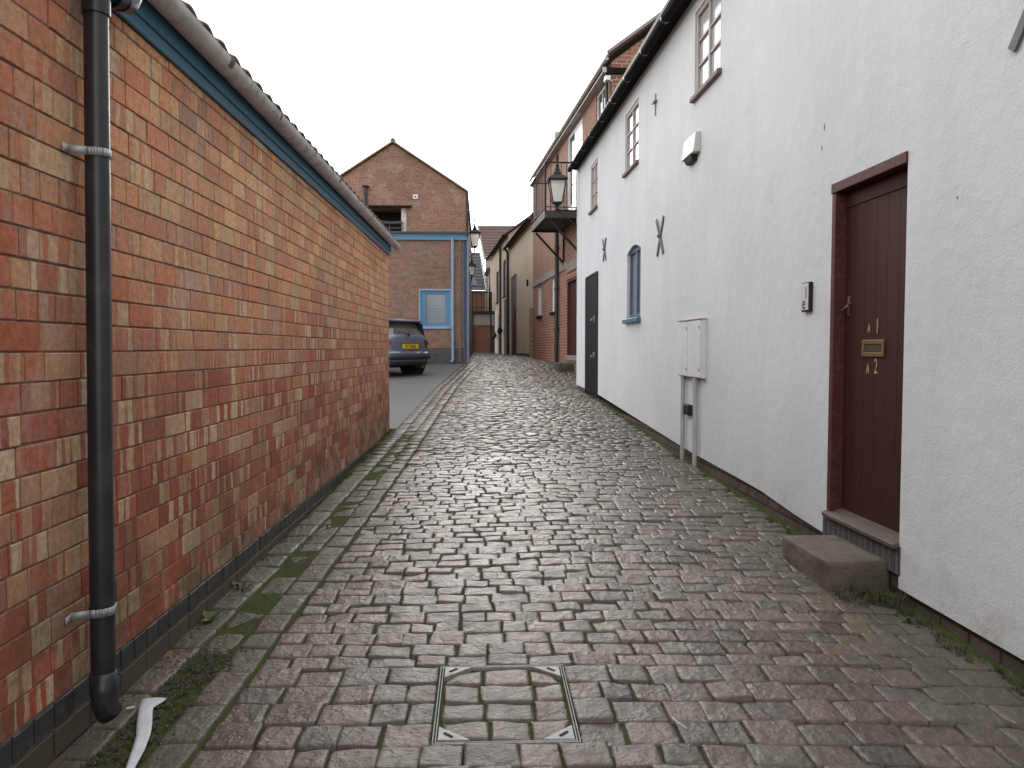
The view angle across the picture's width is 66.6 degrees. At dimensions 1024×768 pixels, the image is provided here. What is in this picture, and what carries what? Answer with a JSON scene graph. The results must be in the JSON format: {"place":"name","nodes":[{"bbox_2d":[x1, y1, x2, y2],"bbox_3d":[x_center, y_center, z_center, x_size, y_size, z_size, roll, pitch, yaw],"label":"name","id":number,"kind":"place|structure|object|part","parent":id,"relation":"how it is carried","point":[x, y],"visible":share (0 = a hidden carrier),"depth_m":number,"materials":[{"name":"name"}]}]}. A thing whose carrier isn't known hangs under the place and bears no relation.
{"place":"outdoors","nodes":[
{"label":"outdoors","id":0,"kind":"place"},
{"bbox_2d":[183,0,666,290],"label":"sky","id":1,"kind":"structure","parent":0,"point":[479,91],"materials":[{"name":"white"}]},
{"bbox_2d":[58,353,1023,767],"bbox_3d":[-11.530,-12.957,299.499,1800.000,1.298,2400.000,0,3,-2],"label":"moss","id":2,"kind":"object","parent":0,"point":[255,603],"depth_m":3.72,"materials":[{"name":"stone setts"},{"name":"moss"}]},
{"bbox_2d":[0,0,401,767],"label":"brick outbuilding","id":3,"kind":"structure","parent":2,"relation":"on","point":[194,352],"depth_m":3.27,"materials":[{"name":"red brick"}]},
{"bbox_2d":[339,138,472,363],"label":"gabled brick house","id":4,"kind":"structure","parent":2,"relation":"on","point":[419,207],"depth_m":24.52,"materials":[{"name":"brick"}]},
{"bbox_2d":[469,255,475,283],"bbox_3d":[-1.533,-4.327,29.795,0.324,1.274,0.324,0,3,-2],"label":"wall lantern","id":5,"kind":"object","parent":4,"relation":"attached to","point":[472,265],"depth_m":29.70,"materials":[{"name":"black paint"}]},
{"bbox_2d":[469,277,477,285],"bbox_3d":[-1.570,-4.182,31.303,0.380,0.468,0.380,0,3,-2],"label":"wall lamp","id":6,"kind":"object","parent":4,"relation":"attached to","point":[473,282],"visible":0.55,"depth_m":31.21,"materials":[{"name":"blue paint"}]},
{"bbox_2d":[469,217,480,257],"bbox_3d":[-1.273,-4.756,25.778,0.476,1.522,0.387,0,3,-2],"label":"wall lantern","id":7,"kind":"object","parent":4,"relation":"attached to","point":[474,233],"depth_m":25.67,"materials":[{"name":"black paint"}]},
{"bbox_2d":[389,364,463,428],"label":"tarmac yard","id":8,"kind":"structure","parent":2,"relation":"on","point":[408,394],"depth_m":17.12,"materials":[{"name":"grey asphalt"}]},
{"bbox_2d":[389,318,429,373],"bbox_3d":[-4.138,-0.989,21.155,4.124,1.581,1.820,2,3,39],"label":"parked car","id":9,"kind":"object","parent":8,"relation":"on","point":[409,353],"visible":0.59,"depth_m":19.98,"materials":[{"name":"paint"}]},
{"bbox_3d":[-2.794,-1.415,20.054,0.267,0.309,1.231,2,3,39],"label":"rear window","id":10,"kind":"part","parent":9,"relation":"part of","materials":[{"name":"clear glass"}]},
{"bbox_2d":[472,250,486,314],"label":"slate roofed house","id":11,"kind":"structure","parent":2,"relation":"on","point":[479,276],"depth_m":47.04,"materials":[{"name":"blue paint"}]},
{"bbox_2d":[485,267,489,314],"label":"grey outhouse","id":12,"kind":"structure","parent":2,"relation":"on","point":[487,272],"depth_m":48.39,"materials":[{"name":"stone"}]},
{"bbox_2d":[477,225,514,314],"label":"brown tiled house","id":13,"kind":"structure","parent":2,"relation":"on","point":[490,236],"depth_m":53.47,"materials":[{"name":"tile"}]},
{"bbox_2d":[486,214,530,353],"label":"tan house","id":14,"kind":"structure","parent":2,"relation":"on","point":[498,272],"depth_m":40.70,"materials":[{"name":"paint"}]},
{"bbox_2d":[495,271,498,303],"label":"window","id":15,"kind":"structure","parent":14,"relation":"in","point":[498,271],"depth_m":43.07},
{"bbox_2d":[502,260,505,297],"bbox_3d":[-0.370,-5.291,39.259,0.130,1.850,1.380,0,3,-6],"label":"window","id":16,"kind":"structure","parent":14,"relation":"in","point":[505,260],"depth_m":39.32,"materials":[{"name":"black glass"}]},
{"bbox_2d":[505,300,505,353],"bbox_3d":[-0.292,-2.796,38.880,0.030,2.800,1.300,0,3,-6],"label":"door","id":17,"kind":"structure","parent":14,"relation":"in","point":[505,300],"depth_m":39.04,"materials":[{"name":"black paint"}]},
{"bbox_2d":[503,216,532,357],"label":"cream house","id":18,"kind":"structure","parent":2,"relation":"on","point":[519,298],"depth_m":32.71,"materials":[{"name":"cream painted render"},{"name":"concrete tile"},{"name":"maroon paint"}]},
{"bbox_2d":[512,308,514,354],"bbox_3d":[0.080,-2.388,35.465,0.050,2.100,1.200,0,3,-6],"label":"door","id":19,"kind":"structure","parent":18,"relation":"in","point":[513,310],"depth_m":35.34,"materials":[{"name":"red paint"}]},
{"bbox_2d":[57,353,1023,767],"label":"cobbled lane","id":20,"kind":"structure","parent":2,"relation":"on","point":[799,629],"depth_m":3.74,"materials":[{"name":"stone"}]},
{"bbox_2d":[126,697,166,767],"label":"paper scrap","id":21,"kind":"object","parent":20,"relation":"on","point":[144,720],"visible":1,"depth_m":2.78,"materials":[{"name":"white paper"}]},
{"bbox_2d":[202,610,220,620],"bbox_3d":[-1.488,1.147,3.847,0.083,0.040,0.119,0,3,-2],"label":"weed","id":22,"kind":"object","parent":20,"relation":"on","point":[213,615],"visible":1,"depth_m":3.86,"materials":[{"name":"green plant"}]},
{"bbox_2d":[71,491,366,767],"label":"leaf litter","id":23,"kind":"object","parent":20,"relation":"on","point":[167,704],"visible":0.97,"depth_m":3.05,"materials":[{"name":"green plant"}]},
{"bbox_2d":[232,582,253,589],"bbox_3d":[-1.488,1.113,4.313,0.119,0.046,0.093,2,3,32],"label":"weed","id":24,"kind":"object","parent":20,"relation":"on","point":[239,586],"visible":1,"depth_m":4.32,"materials":[{"name":"green plant"}]},
{"bbox_2d":[94,455,808,762],"bbox_3d":[0.192,1.015,5.534,3.489,0.268,6.931,0,3,-2],"label":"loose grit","id":25,"kind":"object","parent":20,"relation":"on","point":[430,695],"visible":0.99,"depth_m":3.55,"materials":[{"name":"grey gravel"}]},
{"bbox_2d":[473,325,493,352],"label":"brick wall","id":26,"kind":"structure","parent":20,"relation":"on","point":[481,338],"depth_m":45.02,"materials":[{"name":"red brick"}]},
{"bbox_2d":[472,292,494,352],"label":"iron walkway","id":27,"kind":"structure","parent":20,"relation":"on","point":[481,319],"depth_m":44.83,"materials":[{"name":"black paint"}]},
{"bbox_2d":[431,664,580,747],"bbox_3d":[-0.031,1.251,3.029,0.523,0.074,0.625,0,3,-2],"label":"manhole cover","id":28,"kind":"object","parent":20,"relation":"on","point":[504,689],"visible":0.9,"depth_m":2.99,"materials":[{"name":"stone"}]},
{"bbox_2d":[554,362,573,371],"bbox_3d":[1.493,-0.451,21.523,0.659,0.291,1.140,0,3,-2],"label":"mossy stone","id":29,"kind":"object","parent":20,"relation":"on","point":[565,367],"visible":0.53,"depth_m":20.97,"materials":[{"name":"stone"}]},
{"bbox_2d":[672,717,687,728],"bbox_3d":[0.607,1.232,2.837,0.012,0.009,0.092,-1,3,-23],"label":"plastic curl","id":30,"kind":"object","parent":20,"relation":"on","point":[679,723],"visible":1,"depth_m":2.83,"materials":[{"name":"white plastic"}]},
{"bbox_2d":[901,616,911,622],"bbox_3d":[1.957,1.163,3.856,0.047,0.033,0.068,2,4,42],"label":"weed","id":31,"kind":"object","parent":20,"relation":"on","point":[907,619],"visible":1,"depth_m":3.85,"materials":[{"name":"green plant"}]},
{"bbox_2d":[831,580,1023,696],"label":"dry grass","id":32,"kind":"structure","parent":20,"relation":"on","point":[874,596],"depth_m":4.05,"materials":[{"name":"green plant"}]},
{"bbox_2d":[528,11,660,371],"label":"brick townhouse","id":33,"kind":"structure","parent":2,"relation":"on","point":[554,284],"depth_m":21.82,"materials":[{"name":"brick"}]},
{"bbox_2d":[536,285,541,318],"bbox_3d":[0.979,-2.880,27.258,0.150,1.160,1.130,0,3,-6],"label":"window","id":34,"kind":"structure","parent":33,"relation":"in","point":[540,287],"depth_m":27.51,"materials":[{"name":"white paint"}]},
{"bbox_2d":[549,278,554,314],"bbox_3d":[1.305,-2.745,24.339,0.150,1.160,0.850,0,3,-6],"label":"window","id":35,"kind":"structure","parent":33,"relation":"in","point":[551,313],"depth_m":24.55,"materials":[{"name":"white paint"}]},
{"bbox_2d":[570,280,576,354],"bbox_3d":[1.698,-1.788,21.169,0.100,2.020,1.320,0,3,-6],"label":"door","id":36,"kind":"structure","parent":33,"relation":"in","point":[573,319],"depth_m":21.32,"materials":[{"name":"red paint"}]},
{"bbox_2d":[568,118,581,209],"bbox_3d":[1.723,-5.744,20.778,0.080,2.160,1.980,0,3,-6],"label":"french door","id":37,"kind":"structure","parent":33,"relation":"in","point":[575,139],"depth_m":21.24,"materials":[{"name":"white paint"}]},
{"bbox_2d":[597,86,604,118],"bbox_3d":[2.067,-6.278,17.699,0.050,0.810,1.000,0,3,-6],"label":"window","id":38,"kind":"structure","parent":33,"relation":"in","point":[601,97],"depth_m":17.87,"materials":[{"name":"white paint"}]},
{"bbox_2d":[604,75,612,82],"bbox_3d":[2.065,-6.493,16.610,0.185,0.100,0.180,0,3,-2],"label":"floodlight","id":39,"kind":"object","parent":33,"relation":"attached to","point":[607,78],"visible":1,"depth_m":16.52,"materials":[{"name":"white paint"}]},
{"bbox_2d":[567,0,1023,678],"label":"white house","id":40,"kind":"structure","parent":2,"relation":"on","point":[859,164],"depth_m":4.89,"materials":[{"name":"white painted render"},{"name":"brick"},{"name":"painted wood"}]},
{"bbox_2d":[547,153,576,226],"bbox_3d":[1.070,-4.049,16.444,0.649,1.628,0.414,0,3,-2],"label":"wall lantern","id":41,"kind":"object","parent":40,"relation":"attached to","point":[556,180],"depth_m":16.33,"materials":[{"name":"black paint"}]},
{"bbox_2d":[585,273,596,395],"bbox_3d":[1.459,-0.904,14.488,0.135,2.190,1.300,0,3,-3],"label":"door","id":42,"kind":"structure","parent":40,"relation":"in","point":[590,356],"depth_m":14.51,"materials":[{"name":"black paint"}]},
{"bbox_2d":[588,159,597,214],"bbox_3d":[1.502,-3.586,14.206,0.107,0.885,0.840,0,3,-3],"label":"window","id":43,"kind":"structure","parent":40,"relation":"in","point":[594,180],"depth_m":14.28,"materials":[{"name":"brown wood"}]},
{"bbox_2d":[602,237,605,261],"bbox_3d":[1.539,-2.255,13.078,0.045,0.387,0.298,0,3,-3],"label":"wall tie","id":44,"kind":"object","parent":40,"relation":"attached to","point":[603,248],"depth_m":13.05,"materials":[{"name":"grey metal"}]},
{"bbox_2d":[622,99,638,177],"bbox_3d":[1.686,-3.436,10.945,0.107,0.885,0.940,0,3,-3],"label":"window","id":45,"kind":"structure","parent":40,"relation":"in","point":[632,119],"depth_m":10.97,"materials":[{"name":"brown wood"}]},
{"bbox_2d":[622,246,640,323],"bbox_3d":[1.704,-1.377,10.850,0.150,1.050,0.970,0,3,-3],"label":"window","id":46,"kind":"structure","parent":40,"relation":"in","point":[635,256],"depth_m":11.03,"materials":[{"name":"blue wood"}]},
{"bbox_2d":[651,93,657,115],"bbox_3d":[1.738,-3.413,9.526,0.040,0.260,0.170,0,3,-3],"label":"wall tie","id":47,"kind":"object","parent":40,"relation":"attached to","point":[654,101],"depth_m":9.51,"materials":[{"name":"beige paint"}]},
{"bbox_2d":[655,215,663,256],"bbox_3d":[1.753,-1.760,9.293,0.045,0.456,0.339,0,3,-3],"label":"wall tie","id":48,"kind":"object","parent":40,"relation":"attached to","point":[659,237],"depth_m":9.27,"materials":[{"name":"grey metal"}]},
{"bbox_2d":[682,131,700,165],"bbox_3d":[1.814,-2.378,7.919,0.074,0.260,0.448,0,3,-3],"label":"security light","id":49,"kind":"object","parent":40,"relation":"attached to","point":[692,147],"visible":1,"depth_m":7.81,"materials":[{"name":"white plastic"}]},
{"bbox_2d":[677,318,706,466],"bbox_3d":[1.822,0.091,7.953,0.068,1.490,0.830,0,3,-3],"label":"meter cabinet","id":50,"kind":"object","parent":40,"relation":"attached to","point":[692,338],"visible":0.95,"depth_m":7.81,"materials":[{"name":"metal"}]},
{"bbox_3d":[1.783,-0.368,8.152,0.015,0.557,0.361,0,3,-3],"label":"cabinet door","id":51,"kind":"part","parent":50,"relation":"part of","materials":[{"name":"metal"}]},
{"bbox_3d":[1.807,-0.349,7.744,0.015,0.557,0.429,0,3,-3],"label":"cabinet door","id":52,"kind":"part","parent":50,"relation":"part of","materials":[{"name":"metal"}]},
{"bbox_2d":[689,0,721,103],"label":"window","id":53,"kind":"structure","parent":40,"relation":"in","point":[709,17],"depth_m":7.50,"materials":[{"name":"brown wood"}]},
{"bbox_2d":[800,282,812,311],"bbox_3d":[1.987,-0.587,5.263,0.036,0.198,0.124,0,3,-3],"label":"door intercom","id":54,"kind":"object","parent":40,"relation":"attached to","point":[806,302],"depth_m":5.23,"materials":[{"name":"black paint"}]},
{"bbox_2d":[841,169,907,532],"bbox_3d":[2.109,-0.181,4.549,0.073,1.982,0.731,0,3,-3],"label":"door","id":55,"kind":"structure","parent":40,"relation":"in","point":[874,308],"depth_m":4.54,"materials":[{"name":"red wood"}]},
{"bbox_2d":[1008,10,1023,51],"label":"wall tie","id":56,"kind":"object","parent":40,"relation":"attached to","point":[1018,34],"depth_m":3.24,"materials":[{"name":"grey metal"}]},
{"bbox_2d":[782,534,889,590],"bbox_3d":[1.884,1.067,4.583,0.376,0.222,0.626,0,3,-3],"label":"door step","id":57,"kind":"object","parent":2,"relation":"on","point":[834,562],"depth_m":4.37,"materials":[{"name":"stone"}]}
]}

